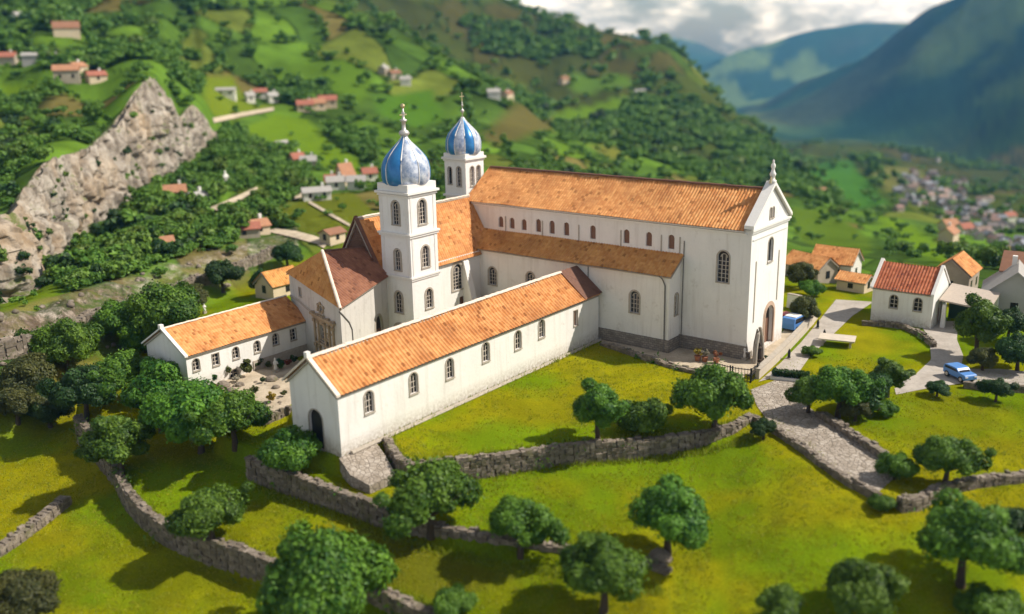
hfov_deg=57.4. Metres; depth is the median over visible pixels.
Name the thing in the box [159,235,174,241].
house
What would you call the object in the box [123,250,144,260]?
hillside tree
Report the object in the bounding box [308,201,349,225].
lane
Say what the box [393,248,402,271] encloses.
window
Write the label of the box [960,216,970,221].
village house
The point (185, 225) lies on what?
hillside tree
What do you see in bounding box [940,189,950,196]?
village house
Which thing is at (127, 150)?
cliff bush
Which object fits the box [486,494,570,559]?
tree
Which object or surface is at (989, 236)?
village house
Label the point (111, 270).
hillside tree
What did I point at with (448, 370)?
window
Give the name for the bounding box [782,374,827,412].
tree
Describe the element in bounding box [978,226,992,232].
village house
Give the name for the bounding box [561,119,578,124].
hillside tree
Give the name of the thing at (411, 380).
window
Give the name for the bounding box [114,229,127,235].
hillside tree
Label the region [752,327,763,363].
shrine
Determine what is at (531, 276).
window
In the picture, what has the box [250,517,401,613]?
tree
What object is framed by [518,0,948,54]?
sky
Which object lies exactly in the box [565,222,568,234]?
window
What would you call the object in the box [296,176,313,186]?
hillside tree
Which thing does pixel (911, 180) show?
village house
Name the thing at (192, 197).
hillside tree
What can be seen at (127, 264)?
hillside tree
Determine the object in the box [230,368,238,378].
window
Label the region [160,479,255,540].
tree
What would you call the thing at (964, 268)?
house
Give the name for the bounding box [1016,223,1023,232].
hillside tree
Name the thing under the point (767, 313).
entrance door
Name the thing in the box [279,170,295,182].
hillside tree
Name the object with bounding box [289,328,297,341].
window
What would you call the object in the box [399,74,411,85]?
house
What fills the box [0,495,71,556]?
stone wall
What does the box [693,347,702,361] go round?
potted plant
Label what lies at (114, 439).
tree
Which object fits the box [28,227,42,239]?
cliff bush
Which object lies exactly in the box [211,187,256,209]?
lane
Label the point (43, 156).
hillside tree
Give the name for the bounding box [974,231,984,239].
village house
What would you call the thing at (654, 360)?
stone wall
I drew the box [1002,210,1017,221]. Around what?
house
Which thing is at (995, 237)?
village house
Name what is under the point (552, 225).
window
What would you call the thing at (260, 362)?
shrub
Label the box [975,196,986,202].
village house
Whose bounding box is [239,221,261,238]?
house
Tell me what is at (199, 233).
hillside tree
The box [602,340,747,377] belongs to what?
terrace path
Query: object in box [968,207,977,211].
village house
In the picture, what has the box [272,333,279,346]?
window
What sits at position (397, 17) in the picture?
hillside tree
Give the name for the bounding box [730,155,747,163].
hillside tree
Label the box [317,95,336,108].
house
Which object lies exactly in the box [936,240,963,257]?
hillside tree
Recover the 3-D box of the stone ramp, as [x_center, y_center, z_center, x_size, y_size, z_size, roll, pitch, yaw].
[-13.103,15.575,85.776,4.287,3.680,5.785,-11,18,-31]
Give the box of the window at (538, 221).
[537,219,540,231]
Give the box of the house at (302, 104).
[296,97,314,111]
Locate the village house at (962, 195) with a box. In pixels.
[959,193,965,199]
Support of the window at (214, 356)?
in the wing at (271, 329)
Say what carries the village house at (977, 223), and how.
on the ground at (944, 78)
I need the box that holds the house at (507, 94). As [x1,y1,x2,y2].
[500,88,513,101]
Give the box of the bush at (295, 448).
[254,424,322,473]
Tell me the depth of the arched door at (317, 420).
87.33 m
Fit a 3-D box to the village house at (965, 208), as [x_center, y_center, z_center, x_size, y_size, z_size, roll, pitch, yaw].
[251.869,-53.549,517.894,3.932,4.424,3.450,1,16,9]
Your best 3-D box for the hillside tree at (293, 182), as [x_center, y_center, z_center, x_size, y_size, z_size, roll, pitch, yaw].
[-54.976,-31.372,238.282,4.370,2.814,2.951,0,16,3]
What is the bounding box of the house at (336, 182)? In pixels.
[325,172,345,189]
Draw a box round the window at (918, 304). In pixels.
[912,297,922,312]
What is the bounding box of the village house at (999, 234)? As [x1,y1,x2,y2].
[993,233,1003,236]
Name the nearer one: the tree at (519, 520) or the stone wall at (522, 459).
the tree at (519, 520)
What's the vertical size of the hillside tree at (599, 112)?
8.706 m
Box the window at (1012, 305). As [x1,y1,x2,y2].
[1010,303,1017,308]
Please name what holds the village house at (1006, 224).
on the ground at (944, 78)
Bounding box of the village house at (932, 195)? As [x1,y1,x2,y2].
[926,192,935,200]
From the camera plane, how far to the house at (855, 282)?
138.21 m
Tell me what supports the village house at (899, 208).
on the ground at (944, 78)
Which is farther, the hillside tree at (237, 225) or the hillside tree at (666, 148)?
the hillside tree at (666, 148)
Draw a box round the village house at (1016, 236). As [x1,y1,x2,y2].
[1013,235,1023,242]
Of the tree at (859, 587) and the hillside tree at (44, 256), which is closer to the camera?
the tree at (859, 587)
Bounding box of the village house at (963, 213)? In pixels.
[960,211,968,216]
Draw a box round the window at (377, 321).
[375,313,383,332]
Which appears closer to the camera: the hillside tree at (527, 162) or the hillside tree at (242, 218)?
the hillside tree at (242, 218)
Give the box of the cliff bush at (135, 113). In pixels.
[130,111,137,117]
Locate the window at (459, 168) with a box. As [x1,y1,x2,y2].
[456,166,461,187]
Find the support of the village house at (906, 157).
on the ground at (944, 78)
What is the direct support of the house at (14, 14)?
on the ground at (944, 78)
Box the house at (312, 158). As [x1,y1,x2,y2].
[299,152,316,168]
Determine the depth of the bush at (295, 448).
84.05 m
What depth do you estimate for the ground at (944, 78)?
134.20 m
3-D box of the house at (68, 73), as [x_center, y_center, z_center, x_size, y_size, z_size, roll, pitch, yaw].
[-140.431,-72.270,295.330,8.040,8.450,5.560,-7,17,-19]
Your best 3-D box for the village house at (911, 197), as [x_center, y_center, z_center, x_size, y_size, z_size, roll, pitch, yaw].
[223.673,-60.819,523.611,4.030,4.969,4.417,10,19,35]
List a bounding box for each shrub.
[0,565,63,613]
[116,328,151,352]
[191,283,210,304]
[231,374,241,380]
[240,359,252,372]
[246,267,268,288]
[249,385,258,392]
[255,358,263,365]
[265,361,271,367]
[266,391,275,400]
[273,358,284,368]
[284,359,291,364]
[290,354,297,361]
[432,582,479,613]
[749,417,777,439]
[798,279,825,295]
[800,345,822,355]
[837,400,880,421]
[867,492,898,510]
[876,399,899,416]
[924,379,951,396]
[950,580,1023,613]
[965,346,1000,370]
[975,377,1019,401]
[996,505,1023,534]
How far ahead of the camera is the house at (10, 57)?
340.07 m
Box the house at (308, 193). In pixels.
[300,182,332,201]
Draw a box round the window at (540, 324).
[538,319,545,339]
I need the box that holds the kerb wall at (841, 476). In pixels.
[753,414,882,497]
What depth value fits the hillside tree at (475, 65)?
554.71 m
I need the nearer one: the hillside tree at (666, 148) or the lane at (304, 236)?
the lane at (304, 236)
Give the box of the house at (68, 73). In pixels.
[51,64,80,83]
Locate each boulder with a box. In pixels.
[216,380,230,388]
[235,382,244,386]
[265,375,277,381]
[648,547,672,563]
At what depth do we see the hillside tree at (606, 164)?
329.18 m
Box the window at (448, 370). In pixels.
[445,357,454,381]
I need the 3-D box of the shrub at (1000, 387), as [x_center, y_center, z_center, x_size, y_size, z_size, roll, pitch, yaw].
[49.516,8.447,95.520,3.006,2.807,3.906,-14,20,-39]
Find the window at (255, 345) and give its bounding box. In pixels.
[253,340,261,353]
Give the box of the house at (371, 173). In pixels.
[360,164,378,180]
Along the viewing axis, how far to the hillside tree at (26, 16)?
405.41 m
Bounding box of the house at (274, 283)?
[252,265,293,298]
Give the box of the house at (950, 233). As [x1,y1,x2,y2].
[938,222,960,241]
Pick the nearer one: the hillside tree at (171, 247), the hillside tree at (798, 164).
the hillside tree at (171, 247)
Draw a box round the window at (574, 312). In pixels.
[573,309,578,326]
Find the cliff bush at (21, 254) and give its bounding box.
[17,250,30,259]
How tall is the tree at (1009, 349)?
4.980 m
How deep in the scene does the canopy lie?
120.71 m
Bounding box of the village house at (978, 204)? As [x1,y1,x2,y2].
[973,201,980,208]
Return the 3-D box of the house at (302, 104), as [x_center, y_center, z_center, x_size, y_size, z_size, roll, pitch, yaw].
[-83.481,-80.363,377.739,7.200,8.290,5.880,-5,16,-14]
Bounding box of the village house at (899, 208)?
[893,204,904,211]
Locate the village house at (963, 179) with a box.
[960,177,967,182]
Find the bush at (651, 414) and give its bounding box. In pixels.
[614,396,674,435]
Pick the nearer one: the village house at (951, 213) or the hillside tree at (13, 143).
the hillside tree at (13, 143)
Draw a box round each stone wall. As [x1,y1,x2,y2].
[0,292,141,360]
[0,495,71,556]
[64,413,463,613]
[168,245,275,286]
[244,455,672,575]
[265,405,291,424]
[383,412,755,479]
[600,341,698,373]
[815,411,888,457]
[862,320,936,346]
[895,469,1023,512]
[963,381,1023,392]
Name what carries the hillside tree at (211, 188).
on the ground at (944, 78)
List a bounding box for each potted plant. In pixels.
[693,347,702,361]
[700,348,709,361]
[713,350,721,362]
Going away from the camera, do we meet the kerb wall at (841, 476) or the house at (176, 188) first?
the kerb wall at (841, 476)
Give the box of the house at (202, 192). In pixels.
[185,187,209,199]
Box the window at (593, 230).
[591,225,595,238]
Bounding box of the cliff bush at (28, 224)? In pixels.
[25,221,35,227]
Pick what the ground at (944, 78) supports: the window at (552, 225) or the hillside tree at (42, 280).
the hillside tree at (42, 280)
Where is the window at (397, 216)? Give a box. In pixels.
[390,200,400,226]
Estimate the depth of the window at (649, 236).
114.04 m
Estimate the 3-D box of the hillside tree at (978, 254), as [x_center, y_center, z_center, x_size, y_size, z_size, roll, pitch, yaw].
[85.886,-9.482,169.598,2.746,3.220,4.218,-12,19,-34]
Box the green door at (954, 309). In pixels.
[948,303,967,317]
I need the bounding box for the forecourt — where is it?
[745,323,813,374]
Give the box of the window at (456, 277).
[451,261,463,292]
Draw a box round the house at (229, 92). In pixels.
[215,87,236,101]
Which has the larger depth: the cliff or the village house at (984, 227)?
the village house at (984, 227)
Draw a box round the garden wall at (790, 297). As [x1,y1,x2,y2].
[787,293,804,307]
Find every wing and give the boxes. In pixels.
[141,295,307,384]
[281,265,601,457]
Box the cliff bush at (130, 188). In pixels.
[127,185,135,193]
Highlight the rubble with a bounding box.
[0,251,230,365]
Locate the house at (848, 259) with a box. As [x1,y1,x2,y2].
[812,244,863,272]
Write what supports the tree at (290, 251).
on the ground at (944, 78)
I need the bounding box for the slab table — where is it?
[818,332,855,348]
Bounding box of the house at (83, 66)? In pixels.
[68,59,88,78]
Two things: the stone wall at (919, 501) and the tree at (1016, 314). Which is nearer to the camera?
the stone wall at (919, 501)
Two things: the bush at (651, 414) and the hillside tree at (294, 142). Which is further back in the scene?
the hillside tree at (294, 142)
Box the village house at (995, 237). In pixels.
[991,235,999,242]
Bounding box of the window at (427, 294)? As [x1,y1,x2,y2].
[424,287,434,309]
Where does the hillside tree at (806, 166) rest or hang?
on the ground at (944, 78)
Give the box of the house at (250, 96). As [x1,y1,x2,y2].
[244,90,255,103]
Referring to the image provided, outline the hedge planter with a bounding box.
[770,367,809,381]
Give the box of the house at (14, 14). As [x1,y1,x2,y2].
[10,12,21,16]
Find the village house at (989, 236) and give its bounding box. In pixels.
[986,234,993,242]
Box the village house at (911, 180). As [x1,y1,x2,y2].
[905,178,915,184]
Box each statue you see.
[272,358,278,372]
[741,344,747,360]
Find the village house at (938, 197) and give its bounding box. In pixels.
[935,194,946,200]
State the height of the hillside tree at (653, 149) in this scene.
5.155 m
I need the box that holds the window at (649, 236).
[647,232,651,245]
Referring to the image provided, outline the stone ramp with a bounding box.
[339,444,394,493]
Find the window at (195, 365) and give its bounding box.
[192,358,200,372]
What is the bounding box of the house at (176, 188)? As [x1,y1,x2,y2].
[162,180,186,193]
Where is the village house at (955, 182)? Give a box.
[952,180,962,184]
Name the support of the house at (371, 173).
on the ground at (944, 78)
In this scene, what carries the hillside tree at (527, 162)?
on the ground at (944, 78)
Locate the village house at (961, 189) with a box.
[956,186,966,194]
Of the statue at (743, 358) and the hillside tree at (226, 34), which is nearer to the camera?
the statue at (743, 358)
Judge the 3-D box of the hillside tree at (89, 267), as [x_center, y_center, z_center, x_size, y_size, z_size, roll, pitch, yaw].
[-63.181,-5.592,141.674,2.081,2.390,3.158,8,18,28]
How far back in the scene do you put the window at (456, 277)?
124.85 m
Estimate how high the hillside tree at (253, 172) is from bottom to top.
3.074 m
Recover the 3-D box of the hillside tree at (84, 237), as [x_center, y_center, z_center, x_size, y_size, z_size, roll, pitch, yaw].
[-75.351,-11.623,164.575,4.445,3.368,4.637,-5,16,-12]
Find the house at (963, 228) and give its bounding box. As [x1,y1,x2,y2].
[955,222,974,234]
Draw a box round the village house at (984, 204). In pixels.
[979,202,987,209]
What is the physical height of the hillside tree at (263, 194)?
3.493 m
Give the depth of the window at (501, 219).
127.93 m
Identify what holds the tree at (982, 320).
on the ground at (944, 78)
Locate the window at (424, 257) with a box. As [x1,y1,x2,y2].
[421,244,430,268]
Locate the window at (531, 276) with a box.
[525,271,534,281]
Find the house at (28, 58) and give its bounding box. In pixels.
[20,52,56,66]
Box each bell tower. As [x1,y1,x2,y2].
[374,103,440,327]
[441,92,485,197]
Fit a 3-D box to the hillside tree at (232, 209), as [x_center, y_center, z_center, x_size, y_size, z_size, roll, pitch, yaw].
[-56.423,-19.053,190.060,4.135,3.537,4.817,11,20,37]
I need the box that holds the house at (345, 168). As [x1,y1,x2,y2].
[334,159,355,185]
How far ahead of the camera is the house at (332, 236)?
175.54 m
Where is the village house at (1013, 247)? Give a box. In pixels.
[1010,242,1023,251]
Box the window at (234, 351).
[232,346,240,360]
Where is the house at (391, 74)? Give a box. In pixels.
[386,68,401,79]
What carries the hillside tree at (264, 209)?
on the ground at (944, 78)
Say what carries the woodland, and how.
on the ground at (944, 78)
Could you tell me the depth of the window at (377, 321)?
113.04 m
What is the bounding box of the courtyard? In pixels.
[225,360,299,410]
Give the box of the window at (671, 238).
[669,235,674,248]
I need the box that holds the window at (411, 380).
[408,371,419,396]
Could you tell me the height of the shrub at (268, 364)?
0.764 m
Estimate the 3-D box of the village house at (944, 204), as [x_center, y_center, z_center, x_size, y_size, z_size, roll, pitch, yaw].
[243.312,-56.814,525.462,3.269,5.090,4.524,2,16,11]
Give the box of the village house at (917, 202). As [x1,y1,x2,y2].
[911,199,921,205]
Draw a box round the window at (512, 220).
[511,218,514,228]
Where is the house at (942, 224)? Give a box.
[937,216,959,230]
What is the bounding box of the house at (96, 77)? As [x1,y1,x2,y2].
[83,68,107,83]
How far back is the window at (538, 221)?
124.09 m
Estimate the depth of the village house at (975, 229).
319.36 m
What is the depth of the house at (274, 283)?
143.63 m
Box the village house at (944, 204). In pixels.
[941,201,948,207]
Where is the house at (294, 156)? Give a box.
[287,149,304,161]
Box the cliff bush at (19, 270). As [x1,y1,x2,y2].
[14,261,32,274]
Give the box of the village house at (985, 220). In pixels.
[981,217,992,224]
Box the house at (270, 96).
[265,90,278,102]
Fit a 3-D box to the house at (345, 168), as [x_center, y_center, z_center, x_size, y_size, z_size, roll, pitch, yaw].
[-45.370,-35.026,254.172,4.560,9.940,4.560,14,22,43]
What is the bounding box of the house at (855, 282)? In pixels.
[834,270,873,293]
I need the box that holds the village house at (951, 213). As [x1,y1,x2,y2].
[944,210,954,216]
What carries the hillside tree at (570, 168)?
on the ground at (944, 78)
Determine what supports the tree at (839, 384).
on the ground at (944, 78)
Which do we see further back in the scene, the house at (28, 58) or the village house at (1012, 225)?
the village house at (1012, 225)
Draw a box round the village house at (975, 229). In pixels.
[971,226,980,236]
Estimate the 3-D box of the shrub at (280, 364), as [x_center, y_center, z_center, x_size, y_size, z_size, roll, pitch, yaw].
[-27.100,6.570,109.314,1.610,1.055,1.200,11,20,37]
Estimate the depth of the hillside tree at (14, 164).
186.21 m
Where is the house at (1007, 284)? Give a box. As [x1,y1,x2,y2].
[981,255,1023,312]
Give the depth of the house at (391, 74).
445.30 m
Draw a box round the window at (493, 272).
[487,266,497,286]
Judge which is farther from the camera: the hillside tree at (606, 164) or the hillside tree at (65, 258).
the hillside tree at (606, 164)
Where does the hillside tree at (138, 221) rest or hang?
on the ground at (944, 78)
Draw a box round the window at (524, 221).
[523,219,526,229]
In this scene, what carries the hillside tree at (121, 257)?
on the ground at (944, 78)
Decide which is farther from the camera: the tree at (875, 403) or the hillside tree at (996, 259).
the hillside tree at (996, 259)
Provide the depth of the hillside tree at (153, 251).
156.15 m
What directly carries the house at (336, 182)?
on the ground at (944, 78)
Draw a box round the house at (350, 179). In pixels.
[346,175,366,189]
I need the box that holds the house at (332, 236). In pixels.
[317,226,346,245]
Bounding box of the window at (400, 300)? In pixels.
[394,290,403,314]
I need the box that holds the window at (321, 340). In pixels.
[319,324,324,343]
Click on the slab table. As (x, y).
(849, 339)
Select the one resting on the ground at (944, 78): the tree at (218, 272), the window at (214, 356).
the tree at (218, 272)
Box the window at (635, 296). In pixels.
[628,290,640,314]
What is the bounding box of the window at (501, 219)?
[500,216,502,226]
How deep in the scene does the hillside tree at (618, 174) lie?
302.48 m
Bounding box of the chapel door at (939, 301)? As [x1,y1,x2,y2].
[936,301,941,323]
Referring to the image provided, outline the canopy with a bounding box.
[939,283,999,327]
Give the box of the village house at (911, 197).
[907,194,915,200]
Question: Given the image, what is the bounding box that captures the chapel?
[870,258,949,328]
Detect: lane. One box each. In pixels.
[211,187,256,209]
[213,107,273,122]
[270,228,326,247]
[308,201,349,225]
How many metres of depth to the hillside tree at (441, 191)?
222.93 m
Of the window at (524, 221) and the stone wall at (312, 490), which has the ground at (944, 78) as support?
the stone wall at (312, 490)
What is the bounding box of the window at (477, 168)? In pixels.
[476,164,480,183]
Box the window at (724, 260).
[715,250,730,283]
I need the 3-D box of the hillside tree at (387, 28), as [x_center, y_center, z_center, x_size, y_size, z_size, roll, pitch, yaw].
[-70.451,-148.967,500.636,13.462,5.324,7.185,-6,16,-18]
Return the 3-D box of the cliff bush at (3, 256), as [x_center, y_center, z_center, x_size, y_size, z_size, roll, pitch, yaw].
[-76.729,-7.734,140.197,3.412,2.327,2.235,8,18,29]
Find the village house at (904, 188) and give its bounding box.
[897,185,906,191]
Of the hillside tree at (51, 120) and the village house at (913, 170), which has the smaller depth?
the hillside tree at (51, 120)
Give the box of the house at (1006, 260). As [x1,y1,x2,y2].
[999,250,1023,271]
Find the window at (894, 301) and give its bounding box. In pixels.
[888,294,898,309]
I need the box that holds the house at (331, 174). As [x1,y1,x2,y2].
[323,171,335,185]
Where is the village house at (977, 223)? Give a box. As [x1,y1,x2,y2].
[973,222,982,225]
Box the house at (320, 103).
[307,98,325,110]
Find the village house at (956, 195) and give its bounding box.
[952,193,959,198]
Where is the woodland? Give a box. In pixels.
[0,0,1023,309]
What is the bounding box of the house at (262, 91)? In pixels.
[253,88,267,98]
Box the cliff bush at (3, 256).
[0,248,8,261]
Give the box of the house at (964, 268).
[937,250,982,287]
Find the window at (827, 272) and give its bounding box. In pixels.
[826,271,829,278]
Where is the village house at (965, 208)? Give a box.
[963,206,970,211]
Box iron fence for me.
[714,361,759,382]
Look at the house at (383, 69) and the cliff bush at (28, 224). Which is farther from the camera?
the house at (383, 69)
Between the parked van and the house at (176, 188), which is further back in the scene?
the house at (176, 188)
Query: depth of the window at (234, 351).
106.92 m
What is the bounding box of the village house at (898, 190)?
[892,187,902,194]
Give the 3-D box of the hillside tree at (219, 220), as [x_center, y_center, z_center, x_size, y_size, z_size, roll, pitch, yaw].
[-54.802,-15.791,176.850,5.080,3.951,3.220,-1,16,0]
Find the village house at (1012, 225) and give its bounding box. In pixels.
[1009,222,1015,228]
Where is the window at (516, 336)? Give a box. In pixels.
[514,330,522,351]
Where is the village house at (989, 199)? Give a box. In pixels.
[983,196,991,202]
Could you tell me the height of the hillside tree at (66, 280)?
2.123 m
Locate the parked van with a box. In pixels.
[782,313,804,330]
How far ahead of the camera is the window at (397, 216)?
110.10 m
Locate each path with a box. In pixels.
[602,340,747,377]
[895,377,1023,393]
[903,321,962,385]
[970,369,1023,382]
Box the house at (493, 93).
[486,87,500,99]
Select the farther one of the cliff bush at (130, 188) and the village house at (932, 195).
the village house at (932, 195)
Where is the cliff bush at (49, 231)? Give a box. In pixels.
[46,227,54,234]
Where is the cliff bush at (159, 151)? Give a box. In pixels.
[154,148,163,154]
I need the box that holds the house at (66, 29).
[51,21,80,38]
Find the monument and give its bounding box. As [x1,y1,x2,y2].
[223,171,228,180]
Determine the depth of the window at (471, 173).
131.26 m
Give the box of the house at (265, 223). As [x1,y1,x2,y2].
[248,213,271,234]
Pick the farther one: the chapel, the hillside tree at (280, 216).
the hillside tree at (280, 216)
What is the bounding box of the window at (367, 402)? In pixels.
[363,390,375,415]
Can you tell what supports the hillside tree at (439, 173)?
on the ground at (944, 78)
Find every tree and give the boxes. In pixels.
[0,7,9,16]
[0,129,22,140]
[0,135,18,146]
[0,180,19,193]
[0,291,6,303]
[0,352,58,390]
[0,383,49,425]
[1,112,21,127]
[4,140,27,155]
[4,160,21,168]
[6,11,30,22]
[6,141,31,159]
[12,317,104,370]
[24,131,38,136]
[24,392,75,427]
[27,145,45,159]
[28,144,54,157]
[33,276,51,287]
[36,363,118,422]
[41,11,64,22]
[41,254,50,263]
[42,267,52,276]
[43,252,74,269]
[45,47,64,59]
[45,116,60,125]
[46,264,64,271]
[59,247,77,260]
[61,272,83,285]
[69,230,97,246]
[70,263,84,267]
[70,267,89,278]
[71,243,90,249]
[72,415,156,473]
[77,247,108,266]
[81,105,104,119]
[84,55,102,65]
[86,262,104,271]
[86,348,148,399]
[88,219,115,236]
[90,263,103,271]
[91,213,123,235]
[91,262,116,276]
[91,298,154,350]
[97,232,115,245]
[98,243,132,256]
[98,260,117,269]
[105,207,121,219]
[105,238,116,246]
[111,254,133,264]
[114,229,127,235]
[115,236,135,246]
[115,259,131,266]
[115,260,125,273]
[116,231,132,236]
[117,208,144,223]
[117,232,147,243]
[117,359,185,432]
[120,195,138,208]
[122,279,204,336]
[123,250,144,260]
[126,225,145,232]
[127,34,150,42]
[127,216,154,225]
[130,189,150,200]
[131,197,140,209]
[133,242,154,254]
[134,229,160,243]
[137,195,161,211]
[137,373,229,453]
[139,15,159,25]
[139,354,200,379]
[143,243,161,254]
[147,205,169,215]
[148,224,164,235]
[149,190,168,203]
[151,224,187,241]
[151,238,183,255]
[154,39,173,50]
[157,220,178,233]
[158,197,185,214]
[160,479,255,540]
[161,214,177,221]
[166,208,185,214]
[175,174,196,185]
[175,212,197,225]
[177,190,202,205]
[177,222,190,229]
[183,387,276,451]
[184,201,195,212]
[187,230,205,241]
[192,207,207,215]
[194,69,205,76]
[200,223,215,236]
[203,226,219,234]
[203,258,245,292]
[204,180,224,197]
[208,213,234,231]
[213,155,227,169]
[214,27,234,40]
[215,182,228,194]
[219,225,238,233]
[226,201,247,213]
[227,205,245,216]
[230,211,250,226]
[231,163,245,170]
[234,222,240,229]
[235,210,257,219]
[236,167,249,174]
[245,168,256,175]
[246,189,269,198]
[248,142,268,153]
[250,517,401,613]
[252,157,268,167]
[257,203,283,215]
[267,177,281,192]
[268,210,287,223]
[270,240,303,265]
[279,76,302,85]
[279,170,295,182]
[285,139,300,146]
[286,167,301,177]
[290,178,302,185]
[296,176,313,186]
[367,148,379,160]
[368,24,391,32]
[370,455,487,540]
[392,15,407,25]
[435,170,444,176]
[435,185,445,199]
[466,62,480,72]
[466,78,482,87]
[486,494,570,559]
[501,83,511,90]
[523,158,537,166]
[535,102,550,110]
[541,147,558,157]
[554,529,651,613]
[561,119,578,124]
[562,164,574,171]
[564,126,575,131]
[570,377,630,438]
[574,117,591,123]
[581,122,594,129]
[588,107,605,119]
[597,162,613,167]
[606,127,621,138]
[613,171,633,175]
[624,471,712,555]
[625,143,641,149]
[627,133,640,138]
[647,146,657,152]
[655,145,669,153]
[656,168,672,176]
[661,131,671,138]
[667,144,680,151]
[669,359,756,427]
[673,126,687,133]
[675,109,693,119]
[708,162,721,170]
[709,130,724,139]
[727,166,741,171]
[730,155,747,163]
[755,582,806,613]
[761,174,770,184]
[782,159,803,170]
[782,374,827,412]
[786,261,819,288]
[788,295,821,318]
[800,159,819,173]
[810,364,886,418]
[822,551,910,613]
[827,205,848,214]
[863,371,892,411]
[868,356,916,397]
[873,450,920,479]
[892,241,912,249]
[910,435,996,481]
[910,484,1023,589]
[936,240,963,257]
[953,291,1014,348]
[956,239,968,252]
[963,245,976,255]
[972,246,995,263]
[981,246,1009,261]
[990,255,1001,264]
[992,330,1023,370]
[1001,305,1023,335]
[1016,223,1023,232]
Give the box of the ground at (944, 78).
[0,0,1023,613]
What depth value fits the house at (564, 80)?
719.24 m
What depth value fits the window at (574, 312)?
113.45 m
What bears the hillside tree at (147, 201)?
on the ground at (944, 78)
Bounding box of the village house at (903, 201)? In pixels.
[899,198,907,205]
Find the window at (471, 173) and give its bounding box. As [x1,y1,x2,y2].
[470,166,474,186]
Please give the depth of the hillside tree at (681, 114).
651.36 m
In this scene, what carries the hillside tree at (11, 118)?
on the ground at (944, 78)
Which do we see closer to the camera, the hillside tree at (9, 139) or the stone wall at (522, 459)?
the stone wall at (522, 459)
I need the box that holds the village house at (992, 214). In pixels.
[989,213,999,217]
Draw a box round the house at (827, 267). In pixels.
[785,249,840,282]
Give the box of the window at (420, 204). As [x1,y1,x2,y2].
[417,198,427,225]
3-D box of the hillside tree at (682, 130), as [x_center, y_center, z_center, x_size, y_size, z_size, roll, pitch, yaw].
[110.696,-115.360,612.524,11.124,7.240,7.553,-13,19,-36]
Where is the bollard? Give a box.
[786,348,791,358]
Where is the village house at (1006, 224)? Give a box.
[998,221,1009,227]
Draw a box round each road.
[751,372,892,490]
[760,299,871,380]
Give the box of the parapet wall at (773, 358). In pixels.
[755,315,817,378]
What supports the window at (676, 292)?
in the church
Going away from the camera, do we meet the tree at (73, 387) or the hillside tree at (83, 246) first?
the tree at (73, 387)
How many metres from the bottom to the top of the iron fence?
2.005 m
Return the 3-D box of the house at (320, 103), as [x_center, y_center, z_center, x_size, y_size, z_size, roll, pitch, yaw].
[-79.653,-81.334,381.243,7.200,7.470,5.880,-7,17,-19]
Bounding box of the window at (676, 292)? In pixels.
[674,292,678,316]
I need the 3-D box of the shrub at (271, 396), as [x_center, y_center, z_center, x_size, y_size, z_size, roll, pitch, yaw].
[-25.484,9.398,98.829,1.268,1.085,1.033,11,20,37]
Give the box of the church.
[286,159,792,359]
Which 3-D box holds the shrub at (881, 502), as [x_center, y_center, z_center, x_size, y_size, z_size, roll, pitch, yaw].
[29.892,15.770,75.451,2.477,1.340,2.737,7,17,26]
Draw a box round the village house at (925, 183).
[921,181,932,186]
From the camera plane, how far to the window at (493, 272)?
127.31 m
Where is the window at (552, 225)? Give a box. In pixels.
[550,221,554,233]
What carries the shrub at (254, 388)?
on the courtyard
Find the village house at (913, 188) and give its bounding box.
[908,185,916,191]
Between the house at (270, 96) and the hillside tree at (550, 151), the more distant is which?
the house at (270, 96)
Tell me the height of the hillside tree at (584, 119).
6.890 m
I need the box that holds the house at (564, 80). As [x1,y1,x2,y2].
[558,75,569,84]
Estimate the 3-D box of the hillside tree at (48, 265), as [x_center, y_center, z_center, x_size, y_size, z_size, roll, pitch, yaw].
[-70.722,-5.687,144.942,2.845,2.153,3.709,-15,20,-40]
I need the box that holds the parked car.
[943,362,976,382]
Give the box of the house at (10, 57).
[0,49,18,64]
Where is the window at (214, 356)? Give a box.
[211,352,220,367]
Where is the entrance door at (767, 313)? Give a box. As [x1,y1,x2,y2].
[764,307,768,341]
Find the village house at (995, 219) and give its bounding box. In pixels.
[989,217,1000,221]
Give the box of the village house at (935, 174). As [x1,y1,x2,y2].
[930,171,940,176]
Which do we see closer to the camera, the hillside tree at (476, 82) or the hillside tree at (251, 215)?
the hillside tree at (251, 215)
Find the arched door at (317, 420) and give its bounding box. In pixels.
[308,408,325,451]
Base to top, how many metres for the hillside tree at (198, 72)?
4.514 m
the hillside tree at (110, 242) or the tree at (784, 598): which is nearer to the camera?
the tree at (784, 598)
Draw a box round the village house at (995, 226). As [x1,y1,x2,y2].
[985,222,998,230]
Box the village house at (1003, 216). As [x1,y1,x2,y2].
[996,214,1007,220]
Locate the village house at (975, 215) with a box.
[972,212,981,218]
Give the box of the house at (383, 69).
[377,63,389,74]
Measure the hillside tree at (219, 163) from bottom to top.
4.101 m
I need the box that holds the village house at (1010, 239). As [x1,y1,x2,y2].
[999,236,1013,245]
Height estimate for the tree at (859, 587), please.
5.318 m
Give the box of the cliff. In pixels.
[0,77,216,303]
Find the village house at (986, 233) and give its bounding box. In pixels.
[982,230,992,237]
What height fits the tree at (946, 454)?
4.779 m
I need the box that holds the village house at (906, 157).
[901,153,910,161]
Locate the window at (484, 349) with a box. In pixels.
[481,341,490,364]
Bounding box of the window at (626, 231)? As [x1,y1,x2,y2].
[625,229,628,242]
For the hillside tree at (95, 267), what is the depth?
140.20 m
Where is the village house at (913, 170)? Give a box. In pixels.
[909,168,917,172]
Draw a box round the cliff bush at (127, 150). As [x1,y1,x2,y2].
[122,145,131,153]
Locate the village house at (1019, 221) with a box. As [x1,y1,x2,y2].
[1016,218,1023,224]

